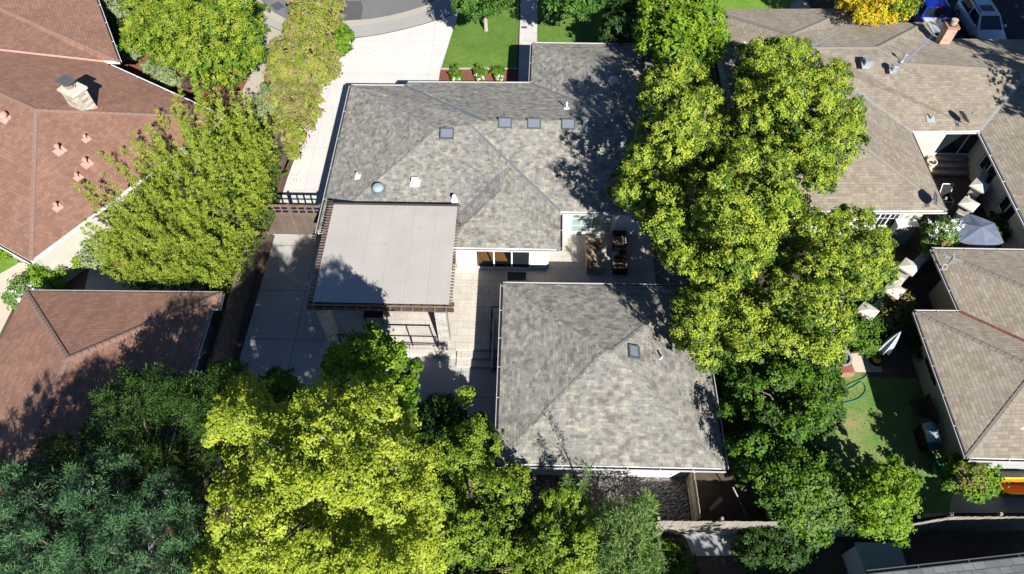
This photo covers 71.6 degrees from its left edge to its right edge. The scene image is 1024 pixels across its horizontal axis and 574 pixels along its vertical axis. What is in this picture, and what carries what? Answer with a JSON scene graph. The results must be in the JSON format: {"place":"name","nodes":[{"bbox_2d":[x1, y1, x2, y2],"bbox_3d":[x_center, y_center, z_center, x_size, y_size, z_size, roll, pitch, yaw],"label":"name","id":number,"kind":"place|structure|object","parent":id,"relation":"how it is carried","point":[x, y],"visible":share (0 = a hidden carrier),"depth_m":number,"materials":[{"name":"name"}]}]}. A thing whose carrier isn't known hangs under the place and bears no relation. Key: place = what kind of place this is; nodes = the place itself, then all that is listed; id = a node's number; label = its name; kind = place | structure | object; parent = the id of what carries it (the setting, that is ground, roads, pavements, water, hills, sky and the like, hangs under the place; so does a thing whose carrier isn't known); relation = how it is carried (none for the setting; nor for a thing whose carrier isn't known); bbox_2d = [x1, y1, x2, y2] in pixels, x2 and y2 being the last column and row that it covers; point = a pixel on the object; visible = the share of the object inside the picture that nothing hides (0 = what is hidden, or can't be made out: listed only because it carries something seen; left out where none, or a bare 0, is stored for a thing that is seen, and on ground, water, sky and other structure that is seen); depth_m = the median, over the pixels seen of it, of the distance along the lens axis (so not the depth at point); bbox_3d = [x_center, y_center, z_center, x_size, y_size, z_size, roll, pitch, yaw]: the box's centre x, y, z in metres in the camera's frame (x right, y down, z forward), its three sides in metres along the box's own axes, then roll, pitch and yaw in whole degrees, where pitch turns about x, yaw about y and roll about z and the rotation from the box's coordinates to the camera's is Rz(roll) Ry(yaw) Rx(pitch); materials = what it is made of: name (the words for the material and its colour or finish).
{"place":"outdoors","nodes":[
{"label":"outdoors","id":0,"kind":"place"},
{"bbox_2d":[0,262,29,332],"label":"entry path","id":1,"kind":"structure","parent":0,"point":[14,271],"depth_m":36.67,"materials":[{"name":"beige concrete"}]},
{"bbox_2d":[242,9,284,105],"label":"side path","id":2,"kind":"structure","parent":0,"point":[252,84],"depth_m":46.01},
{"bbox_2d":[261,0,434,21],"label":"street","id":3,"kind":"structure","parent":0,"point":[372,9],"depth_m":50.23,"materials":[{"name":"asphalt"}]},
{"bbox_2d":[339,1,362,19],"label":"asphalt patch","id":4,"kind":"object","parent":3,"relation":"on","point":[353,10],"visible":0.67,"depth_m":49.95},
{"bbox_2d":[255,0,447,26],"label":"kerb","id":5,"kind":"structure","parent":3,"relation":"on","point":[271,14],"depth_m":49.48,"materials":[{"name":"concrete"}]},
{"bbox_2d":[244,0,457,36],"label":"pavement","id":6,"kind":"structure","parent":0,"point":[445,9],"depth_m":49.02,"materials":[{"name":"concrete"}]},
{"bbox_2d":[217,235,496,465],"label":"yard slab","id":7,"kind":"structure","parent":0,"point":[278,343],"depth_m":34.70,"materials":[{"name":"concrete"}]},
{"bbox_2d":[253,363,305,417],"bbox_3d":[-9.966,4.373,30.284,2.120,5.264,3.912,-32,61,-20],"label":"leafy shrub","id":8,"kind":"object","parent":7,"relation":"on","point":[285,384],"visible":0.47,"depth_m":28.95,"materials":[{"name":"green plant"}]},
{"bbox_2d":[315,318,423,427],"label":"leafy tree","id":9,"kind":"object","parent":7,"relation":"on","point":[338,360],"visible":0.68,"depth_m":24.79,"materials":[{"name":"green plant"}]},
{"bbox_2d":[321,346,455,357],"bbox_3d":[-5.909,3.135,34.094,6.450,0.370,0.297,1,55,1],"label":"patio edge","id":10,"kind":"object","parent":7,"relation":"on","point":[431,353],"visible":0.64,"depth_m":33.94,"materials":[{"name":"concrete"}]},
{"bbox_2d":[414,391,467,446],"bbox_3d":[-3.311,5.711,30.616,2.817,3.196,2.638,21,58,14],"label":"leafy shrub","id":11,"kind":"object","parent":7,"relation":"on","point":[444,406],"visible":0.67,"depth_m":29.92,"materials":[{"name":"green plant"}]},
{"bbox_2d":[454,385,475,420],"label":"sapling","id":12,"kind":"object","parent":7,"relation":"on","point":[464,392],"visible":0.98,"depth_m":29.56,"materials":[{"name":"green plant"}]},
{"bbox_2d":[456,350,497,367],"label":"patio steps","id":13,"kind":"structure","parent":7,"relation":"on","point":[473,359],"depth_m":33.90,"materials":[{"name":"concrete"}]},
{"bbox_2d":[273,12,458,234],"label":"driveway","id":14,"kind":"structure","parent":0,"point":[415,53],"depth_m":45.95,"materials":[{"name":"concrete"}]},
{"bbox_2d":[256,203,326,235],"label":"lattice gate","id":15,"kind":"structure","parent":14,"relation":"on","point":[290,221],"depth_m":37.43,"materials":[{"name":"brown wood"}]},
{"bbox_2d":[269,107,324,159],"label":"garden shrub","id":16,"kind":"object","parent":14,"relation":"on","point":[294,139],"visible":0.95,"depth_m":40.81,"materials":[{"name":"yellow plant"}]},
{"bbox_2d":[441,0,519,67],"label":"lawn","id":17,"kind":"structure","parent":0,"point":[471,44],"depth_m":47.90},
{"bbox_2d":[450,0,515,31],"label":"lawn tree","id":18,"kind":"object","parent":17,"relation":"on","point":[473,11],"visible":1,"depth_m":42.94,"materials":[{"name":"green plant"}]},
{"bbox_2d":[324,234,655,352],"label":"patio","id":19,"kind":"structure","parent":0,"point":[469,323],"depth_m":35.87,"materials":[{"name":"concrete"}]},
{"bbox_2d":[306,202,460,343],"bbox_3d":[-5.850,-0.607,34.712,6.603,3.615,6.242,1,55,1],"label":"pergola","id":20,"kind":"object","parent":19,"relation":"on","point":[386,257],"visible":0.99,"depth_m":33.03,"materials":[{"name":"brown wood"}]},
{"bbox_2d":[585,236,602,273],"bbox_3d":[4.222,-1.660,36.690,0.840,0.740,1.930,1,55,1],"label":"wooden outdoor table","id":21,"kind":"object","parent":19,"relation":"on","point":[593,252],"visible":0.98,"depth_m":36.52,"materials":[{"name":"brown wood"}]},
{"bbox_2d":[611,230,626,248],"bbox_3d":[5.620,-2.445,37.281,0.740,0.778,0.700,1,55,1],"label":"lounge chair","id":22,"kind":"object","parent":19,"relation":"on","point":[619,239],"visible":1,"depth_m":37.20,"materials":[{"name":"wicker"}]},
{"bbox_2d":[315,42,697,269],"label":"grey roof house","id":23,"kind":"structure","parent":0,"point":[518,172],"depth_m":36.79,"materials":[{"name":"tile"}]},
{"bbox_2d":[475,251,530,267],"bbox_3d":[-0.464,-1.495,35.986,2.798,1.710,0.060,1,55,1],"label":"sliding door","id":24,"kind":"structure","parent":23,"relation":"in","point":[518,259],"depth_m":36.21,"materials":[{"name":"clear glass"}]},
{"bbox_2d":[570,215,613,232],"bbox_3d":[4.178,-3.405,37.267,2.224,1.700,0.060,1,55,1],"label":"glazed door","id":25,"kind":"structure","parent":23,"relation":"in","point":[579,223],"depth_m":37.39,"materials":[{"name":"green glass"}]},
{"bbox_2d":[0,0,1023,573],"bbox_3d":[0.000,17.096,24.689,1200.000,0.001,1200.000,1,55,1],"label":"ground","id":26,"kind":"structure","parent":0,"point":[930,546],"depth_m":29.87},
{"bbox_2d":[0,273,41,310],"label":"flowering shrub","id":27,"kind":"object","parent":26,"relation":"on","point":[18,286],"visible":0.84,"depth_m":35.36,"materials":[{"name":"green plant"}]},
{"bbox_2d":[20,262,67,289],"bbox_3d":[-23.646,-0.745,35.973,3.019,1.738,2.039,37,63,23],"label":"garden shrub","id":28,"kind":"object","parent":26,"relation":"on","point":[42,275],"visible":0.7,"depth_m":35.47,"materials":[{"name":"green plant"}]},
{"bbox_2d":[0,438,213,573],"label":"pine tree","id":29,"kind":"object","parent":26,"relation":"on","point":[78,526],"visible":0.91,"depth_m":20.92,"materials":[{"name":"green plant"}]},
{"bbox_2d":[0,289,224,573],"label":"red roof garage","id":30,"kind":"structure","parent":26,"relation":"on","point":[63,353],"depth_m":30.39,"materials":[{"name":"tile"}]},
{"bbox_2d":[0,0,226,283],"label":"red roof house","id":31,"kind":"structure","parent":26,"relation":"on","point":[74,100],"depth_m":37.33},
{"bbox_2d":[35,359,249,527],"bbox_3d":[-13.534,5.361,26.775,8.402,9.910,6.340,1,55,1],"label":"broadleaf tree","id":32,"kind":"object","parent":26,"relation":"on","point":[145,443],"visible":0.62,"depth_m":23.86,"materials":[{"name":"green plant"}]},
{"bbox_2d":[84,267,204,290],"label":"side walk","id":33,"kind":"structure","parent":26,"relation":"on","point":[96,280],"depth_m":36.60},
{"bbox_2d":[73,70,286,296],"bbox_3d":[-16.909,-6.043,36.711,9.658,6.557,14.730,1,55,1],"label":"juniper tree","id":34,"kind":"object","parent":26,"relation":"on","point":[174,195],"visible":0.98,"depth_m":34.73,"materials":[{"name":"green plant"}]},
{"bbox_2d":[113,0,267,116],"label":"front mulch","id":35,"kind":"object","parent":26,"relation":"on","point":[134,67],"depth_m":46.14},
{"bbox_2d":[100,0,128,20],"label":"garden shrub","id":36,"kind":"object","parent":35,"relation":"on","point":[109,5],"visible":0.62,"depth_m":47.36,"materials":[{"name":"green plant"}]},
{"bbox_2d":[106,14,124,42],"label":"garden shrub","id":37,"kind":"object","parent":35,"relation":"on","point":[114,29],"visible":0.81,"depth_m":47.12,"materials":[{"name":"green plant"}]},
{"bbox_2d":[139,59,184,88],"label":"garden shrub","id":38,"kind":"object","parent":35,"relation":"on","point":[168,80],"visible":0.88,"depth_m":44.28,"materials":[{"name":"green plant"}]},
{"bbox_2d":[116,0,270,90],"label":"spreading tree","id":39,"kind":"object","parent":35,"relation":"on","point":[205,27],"visible":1,"depth_m":39.60,"materials":[{"name":"green plant"}]},
{"bbox_2d":[212,84,244,114],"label":"garden shrub","id":40,"kind":"object","parent":35,"relation":"on","point":[225,97],"visible":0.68,"depth_m":43.24,"materials":[{"name":"green plant"}]},
{"bbox_2d":[143,356,250,477],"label":"conifer tree","id":41,"kind":"object","parent":26,"relation":"on","point":[216,368],"visible":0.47,"depth_m":24.73,"materials":[{"name":"green plant"}]},
{"bbox_2d":[168,126,287,497],"bbox_3d":[-13.477,0.079,35.243,0.301,1.960,21.099,1,55,1],"label":"board fence","id":42,"kind":"object","parent":26,"relation":"on","point":[233,313],"visible":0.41,"depth_m":34.76,"materials":[{"name":"brown wood"}]},
{"bbox_2d":[203,102,298,232],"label":"garden mulch","id":43,"kind":"object","parent":26,"relation":"on","point":[270,119],"visible":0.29,"depth_m":41.76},
{"bbox_2d":[246,81,278,121],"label":"garden shrub","id":44,"kind":"object","parent":43,"relation":"on","point":[261,109],"visible":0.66,"depth_m":42.51,"materials":[{"name":"green plant"}]},
{"bbox_2d":[260,76,324,125],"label":"garden shrub","id":45,"kind":"object","parent":43,"relation":"on","point":[284,103],"visible":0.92,"depth_m":42.22,"materials":[{"name":"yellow plant"}]},
{"bbox_2d":[262,33,343,89],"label":"garden shrub","id":46,"kind":"object","parent":26,"relation":"on","point":[326,55],"visible":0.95,"depth_m":44.01,"materials":[{"name":"green plant"}]},
{"bbox_2d":[281,0,346,40],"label":"garden shrub","id":47,"kind":"object","parent":26,"relation":"on","point":[314,25],"visible":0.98,"depth_m":46.05,"materials":[{"name":"green plant"}]},
{"bbox_2d":[184,362,452,573],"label":"broadleaf tree","id":48,"kind":"object","parent":26,"relation":"on","point":[358,516],"visible":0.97,"depth_m":19.02,"materials":[{"name":"green plant"}]},
{"bbox_2d":[331,22,354,55],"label":"garden shrub","id":49,"kind":"object","parent":26,"relation":"on","point":[343,34],"visible":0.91,"depth_m":46.24,"materials":[{"name":"green plant"}]},
{"bbox_2d":[439,69,516,81],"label":"planting bed","id":50,"kind":"object","parent":26,"relation":"on","point":[510,75],"visible":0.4,"depth_m":45.95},
{"bbox_2d":[421,408,534,573],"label":"broadleaf tree","id":51,"kind":"object","parent":26,"relation":"on","point":[476,523],"visible":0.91,"depth_m":26.50,"materials":[{"name":"green plant"}]},
{"bbox_2d":[444,481,606,573],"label":"broadleaf tree","id":52,"kind":"object","parent":26,"relation":"on","point":[545,513],"visible":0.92,"depth_m":25.84,"materials":[{"name":"green plant"}]},
{"bbox_2d":[518,0,536,81],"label":"front walk","id":53,"kind":"structure","parent":26,"relation":"on","point":[528,18],"depth_m":48.33,"materials":[{"name":"concrete"}]},
{"bbox_2d":[574,462,593,506],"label":"sapling","id":54,"kind":"object","parent":26,"relation":"on","point":[585,481],"visible":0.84,"depth_m":26.24,"materials":[{"name":"green plant"}]},
{"bbox_2d":[512,474,689,530],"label":"river gravel","id":55,"kind":"structure","parent":26,"relation":"on","point":[672,497],"depth_m":30.41,"materials":[{"name":"gravel"}]},
{"bbox_2d":[578,487,668,573],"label":"feathery tree","id":56,"kind":"object","parent":26,"relation":"on","point":[646,504],"visible":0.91,"depth_m":25.90,"materials":[{"name":"green plant"}]},
{"bbox_2d":[604,48,741,274],"bbox_3d":[7.800,-6.854,34.615,5.999,10.928,17.641,20,58,13],"label":"broadleaf tree","id":57,"kind":"object","parent":26,"relation":"on","point":[698,132],"visible":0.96,"depth_m":31.28,"materials":[{"name":"green plant"}]},
{"bbox_2d":[647,536,700,573],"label":"garden shrub","id":58,"kind":"object","parent":26,"relation":"on","point":[677,557],"visible":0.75,"depth_m":27.97,"materials":[{"name":"green plant"}]},
{"bbox_2d":[651,241,710,307],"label":"side yard","id":59,"kind":"structure","parent":26,"relation":"on","point":[662,276],"depth_m":36.83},
{"bbox_2d":[630,0,734,76],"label":"leafy tree","id":60,"kind":"object","parent":26,"relation":"on","point":[658,36],"visible":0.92,"depth_m":38.86,"materials":[{"name":"green plant"}]},
{"bbox_2d":[682,472,700,520],"bbox_3d":[7.466,8.731,29.495,0.180,1.560,2.251,0,55,0],"label":"board fence","id":61,"kind":"object","parent":26,"relation":"on","point":[693,496],"visible":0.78,"depth_m":29.45,"materials":[{"name":"brown wood"}]},
{"bbox_2d":[650,517,779,534],"bbox_3d":[8.284,9.659,28.671,5.101,1.860,0.181,0,55,0],"label":"board fence","id":62,"kind":"object","parent":26,"relation":"on","point":[720,526],"visible":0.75,"depth_m":28.44,"materials":[{"name":"brown wood"}]},
{"bbox_2d":[667,274,780,374],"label":"broadleaf tree","id":63,"kind":"object","parent":26,"relation":"on","point":[703,336],"visible":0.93,"depth_m":27.72,"materials":[{"name":"green plant"}]},
{"bbox_2d":[670,131,809,294],"bbox_3d":[10.512,-4.178,32.646,5.545,11.117,15.336,15,57,10],"label":"broadleaf tree","id":64,"kind":"object","parent":26,"relation":"on","point":[736,248],"visible":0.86,"depth_m":28.00,"materials":[{"name":"green plant"}]},
{"bbox_2d":[728,514,817,573],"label":"leafy tree","id":65,"kind":"object","parent":26,"relation":"on","point":[779,560],"visible":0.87,"depth_m":27.88,"materials":[{"name":"green plant"}]},
{"bbox_2d":[710,331,849,480],"bbox_3d":[11.851,5.004,30.227,7.379,7.014,7.833,1,55,1],"label":"leafy tree","id":66,"kind":"object","parent":26,"relation":"on","point":[805,382],"visible":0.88,"depth_m":28.45,"materials":[{"name":"green plant"}]},
{"bbox_2d":[729,34,872,195],"bbox_3d":[14.868,-9.120,36.425,8.199,10.531,16.181,14,56,9],"label":"broadleaf tree","id":67,"kind":"object","parent":26,"relation":"on","point":[792,94],"visible":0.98,"depth_m":32.69,"materials":[{"name":"green plant"}]},
{"bbox_2d":[758,202,901,371],"bbox_3d":[13.536,-0.720,30.960,5.609,9.952,12.470,35,62,21],"label":"broadleaf tree","id":68,"kind":"object","parent":26,"relation":"on","point":[803,325],"visible":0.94,"depth_m":28.02,"materials":[{"name":"green plant"}]},
{"bbox_2d":[708,8,1023,248],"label":"tan roof house","id":69,"kind":"structure","parent":26,"relation":"on","point":[920,86],"depth_m":39.62,"materials":[{"name":"tile"}]},
{"bbox_2d":[865,214,901,225],"bbox_3d":[19.410,-3.603,37.100,1.599,1.260,0.060,1,55,1],"label":"window","id":70,"kind":"structure","parent":69,"relation":"in","point":[888,219],"depth_m":37.13,"materials":[{"name":"clear glass"}]},
{"bbox_2d":[932,134,978,153],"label":"sliding door","id":71,"kind":"structure","parent":69,"relation":"in","point":[950,143],"depth_m":40.40,"materials":[{"name":"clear glass"}]},
{"bbox_2d":[978,153,996,183],"bbox_3d":[26.361,-6.564,39.211,0.060,1.160,1.660,1,55,1],"label":"window","id":72,"kind":"structure","parent":69,"relation":"in","point":[986,162],"depth_m":39.28,"materials":[{"name":"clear glass"}]},
{"bbox_2d":[998,194,1015,221],"bbox_3d":[26.299,-4.222,37.589,0.060,1.160,1.360,1,55,1],"label":"window","id":73,"kind":"structure","parent":69,"relation":"in","point":[1004,205],"depth_m":37.72,"materials":[{"name":"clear glass"}]},
{"bbox_2d":[842,542,906,573],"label":"flat roof shed","id":74,"kind":"structure","parent":26,"relation":"on","point":[860,557],"depth_m":27.46,"materials":[{"name":"grey paint"}]},
{"bbox_2d":[828,0,924,26],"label":"maple tree","id":75,"kind":"object","parent":26,"relation":"on","point":[891,11],"visible":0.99,"depth_m":42.93,"materials":[{"name":"yellow plant"}]},
{"bbox_2d":[780,512,1023,537],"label":"board fence","id":76,"kind":"object","parent":26,"relation":"on","point":[994,522],"visible":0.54,"depth_m":28.70,"materials":[{"name":"brown wood"}]},
{"bbox_2d":[911,247,1023,469],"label":"sage wall house","id":77,"kind":"structure","parent":26,"relation":"on","point":[969,368],"depth_m":30.96,"materials":[{"name":"beige"}]},
{"bbox_2d":[947,0,1023,39],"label":"front drive","id":78,"kind":"structure","parent":26,"relation":"on","point":[1012,14],"depth_m":49.49,"materials":[{"name":"black concrete"}]},
{"bbox_2d":[909,0,958,38],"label":"pickup truck","id":79,"kind":"object","parent":78,"relation":"on","point":[934,14],"visible":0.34,"depth_m":47.44,"materials":[{"name":"blue metal"}]},
{"bbox_2d":[953,0,1006,38],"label":"compact car","id":80,"kind":"object","parent":78,"relation":"on","point":[980,19],"visible":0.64,"depth_m":47.20,"materials":[{"name":"blue metal"}]},
{"bbox_2d":[537,0,615,42],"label":"lawn","id":81,"kind":"structure","parent":0,"point":[551,27],"depth_m":48.77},
{"bbox_2d":[537,0,611,25],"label":"lawn tree","id":82,"kind":"object","parent":81,"relation":"on","point":[580,10],"visible":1,"depth_m":43.24,"materials":[{"name":"green plant"}]},
{"bbox_2d":[596,0,642,45],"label":"dark shrub","id":83,"kind":"object","parent":81,"relation":"on","point":[619,10],"visible":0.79,"depth_m":43.91,"materials":[{"name":"green plant"}]},
{"bbox_2d":[494,282,728,477],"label":"pyramid roof garage","id":84,"kind":"structure","parent":0,"point":[583,377],"depth_m":29.41,"materials":[{"name":"grey"}]},
{"bbox_2d":[685,535,739,555],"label":"back path","id":85,"kind":"structure","parent":0,"point":[709,545],"depth_m":29.16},
{"bbox_2d":[693,0,796,9],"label":"lawn","id":86,"kind":"structure","parent":0,"point":[756,4],"depth_m":50.35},
{"bbox_2d":[771,372,952,512],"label":"worn lawn","id":87,"kind":"structure","parent":0,"point":[890,397],"depth_m":31.92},
{"bbox_2d":[735,441,857,552],"bbox_3d":[11.306,7.764,27.367,5.138,6.201,4.355,-22,58,-14],"label":"leafy tree","id":88,"kind":"object","parent":87,"relation":"on","point":[818,492],"visible":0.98,"depth_m":25.95,"materials":[{"name":"green plant"}]},
{"bbox_2d":[845,454,927,548],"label":"leafy tree","id":89,"kind":"object","parent":87,"relation":"on","point":[893,505],"visible":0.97,"depth_m":26.06,"materials":[{"name":"green plant"}]},
{"bbox_2d":[909,393,938,427],"bbox_3d":[18.565,5.627,32.040,0.580,0.889,1.400,1,55,1],"label":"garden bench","id":90,"kind":"object","parent":87,"relation":"on","point":[920,407],"visible":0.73,"depth_m":32.04,"materials":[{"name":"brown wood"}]},
{"bbox_2d":[913,418,941,450],"bbox_3d":[18.302,6.554,31.202,0.600,1.033,1.480,1,55,1],"label":"barbecue","id":91,"kind":"object","parent":87,"relation":"on","point":[926,434],"visible":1,"depth_m":30.96,"materials":[{"name":"black metal"}]},
{"bbox_2d":[936,452,1010,504],"bbox_3d":[18.856,7.806,29.272,2.951,3.021,2.351,1,55,1],"label":"garden shrub","id":92,"kind":"object","parent":87,"relation":"on","point":[976,480],"visible":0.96,"depth_m":28.60,"materials":[{"name":"green plant"}]},
{"bbox_2d":[851,351,881,371],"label":"terrace slab","id":93,"kind":"structure","parent":0,"point":[860,364],"depth_m":33.88,"materials":[{"name":"beige concrete"}]},
{"bbox_2d":[869,331,900,365],"bbox_3d":[17.443,2.755,32.949,0.680,2.673,0.680,1,55,1],"label":"folded umbrella","id":94,"kind":"object","parent":93,"relation":"on","point":[888,344],"visible":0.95,"depth_m":32.85,"materials":[{"name":"white fabric"}]},
{"bbox_2d":[841,212,955,304],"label":"terrace deck","id":95,"kind":"structure","parent":0,"point":[908,250],"depth_m":37.98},
{"bbox_2d":[841,176,1001,379],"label":"courtyard paving","id":96,"kind":"structure","parent":0,"point":[923,281],"depth_m":36.36,"materials":[{"name":"brick"}]},
{"bbox_2d":[839,303,887,358],"bbox_3d":[16.773,2.015,33.674,2.543,2.375,3.178,1,55,1],"label":"garden shrub","id":97,"kind":"object","parent":96,"relation":"on","point":[863,346],"visible":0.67,"depth_m":33.03,"materials":[{"name":"green plant"}]},
{"bbox_2d":[872,286,918,334],"bbox_3d":[18.828,0.898,34.526,3.334,2.248,2.452,-18,57,-12],"label":"garden shrub","id":98,"kind":"object","parent":96,"relation":"on","point":[892,310],"visible":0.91,"depth_m":33.86,"materials":[{"name":"green plant"}]},
{"bbox_2d":[902,321,923,360],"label":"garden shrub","id":99,"kind":"object","parent":96,"relation":"on","point":[915,339],"visible":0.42,"depth_m":33.67,"materials":[{"name":"green plant"}]},
{"bbox_2d":[858,166,990,320],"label":"pillar wall","id":100,"kind":"structure","parent":96,"relation":"on","point":[978,186],"depth_m":35.29,"materials":[{"name":"concrete"}]},
{"bbox_2d":[917,215,966,253],"bbox_3d":[21.827,-2.354,36.271,3.854,3.080,2.372,-22,58,-14],"label":"flowering shrub","id":101,"kind":"object","parent":96,"relation":"on","point":[940,232],"visible":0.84,"depth_m":35.50,"materials":[{"name":"green plant"}]},
{"bbox_2d":[955,214,1003,247],"bbox_3d":[23.380,-2.232,36.389,2.165,2.693,2.500,1,55,1],"label":"patio umbrella","id":102,"kind":"object","parent":96,"relation":"on","point":[978,232],"visible":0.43,"depth_m":35.34,"materials":[{"name":"blue fabric"}]},
{"bbox_2d":[987,210,1012,240],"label":"garden shrub","id":103,"kind":"object","parent":96,"relation":"on","point":[997,219],"visible":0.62,"depth_m":37.62,"materials":[{"name":"green plant"}]},
{"bbox_2d":[866,553,1023,573],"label":"slate roof house","id":104,"kind":"structure","parent":0,"point":[1007,564],"depth_m":25.96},
{"bbox_2d":[922,471,1023,517],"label":"bare ground","id":105,"kind":"structure","parent":0,"point":[961,504],"depth_m":30.10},
{"bbox_2d":[997,477,1023,496],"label":"orange tub","id":106,"kind":"object","parent":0,"point":[1016,487],"visible":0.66,"depth_m":30.32,"materials":[{"name":"plastic"}]},
{"label":"side mulch","id":107,"kind":"structure","parent":0,"visible":0},
{"bbox_2d":[75,230,118,269],"bbox_3d":[-21.655,-2.111,36.755,2.185,2.009,3.835,-36,63,-22],"label":"garden shrub","id":108,"kind":"object","parent":107,"relation":"on","point":[87,256],"visible":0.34,"depth_m":36.14,"materials":[{"name":"green plant"}]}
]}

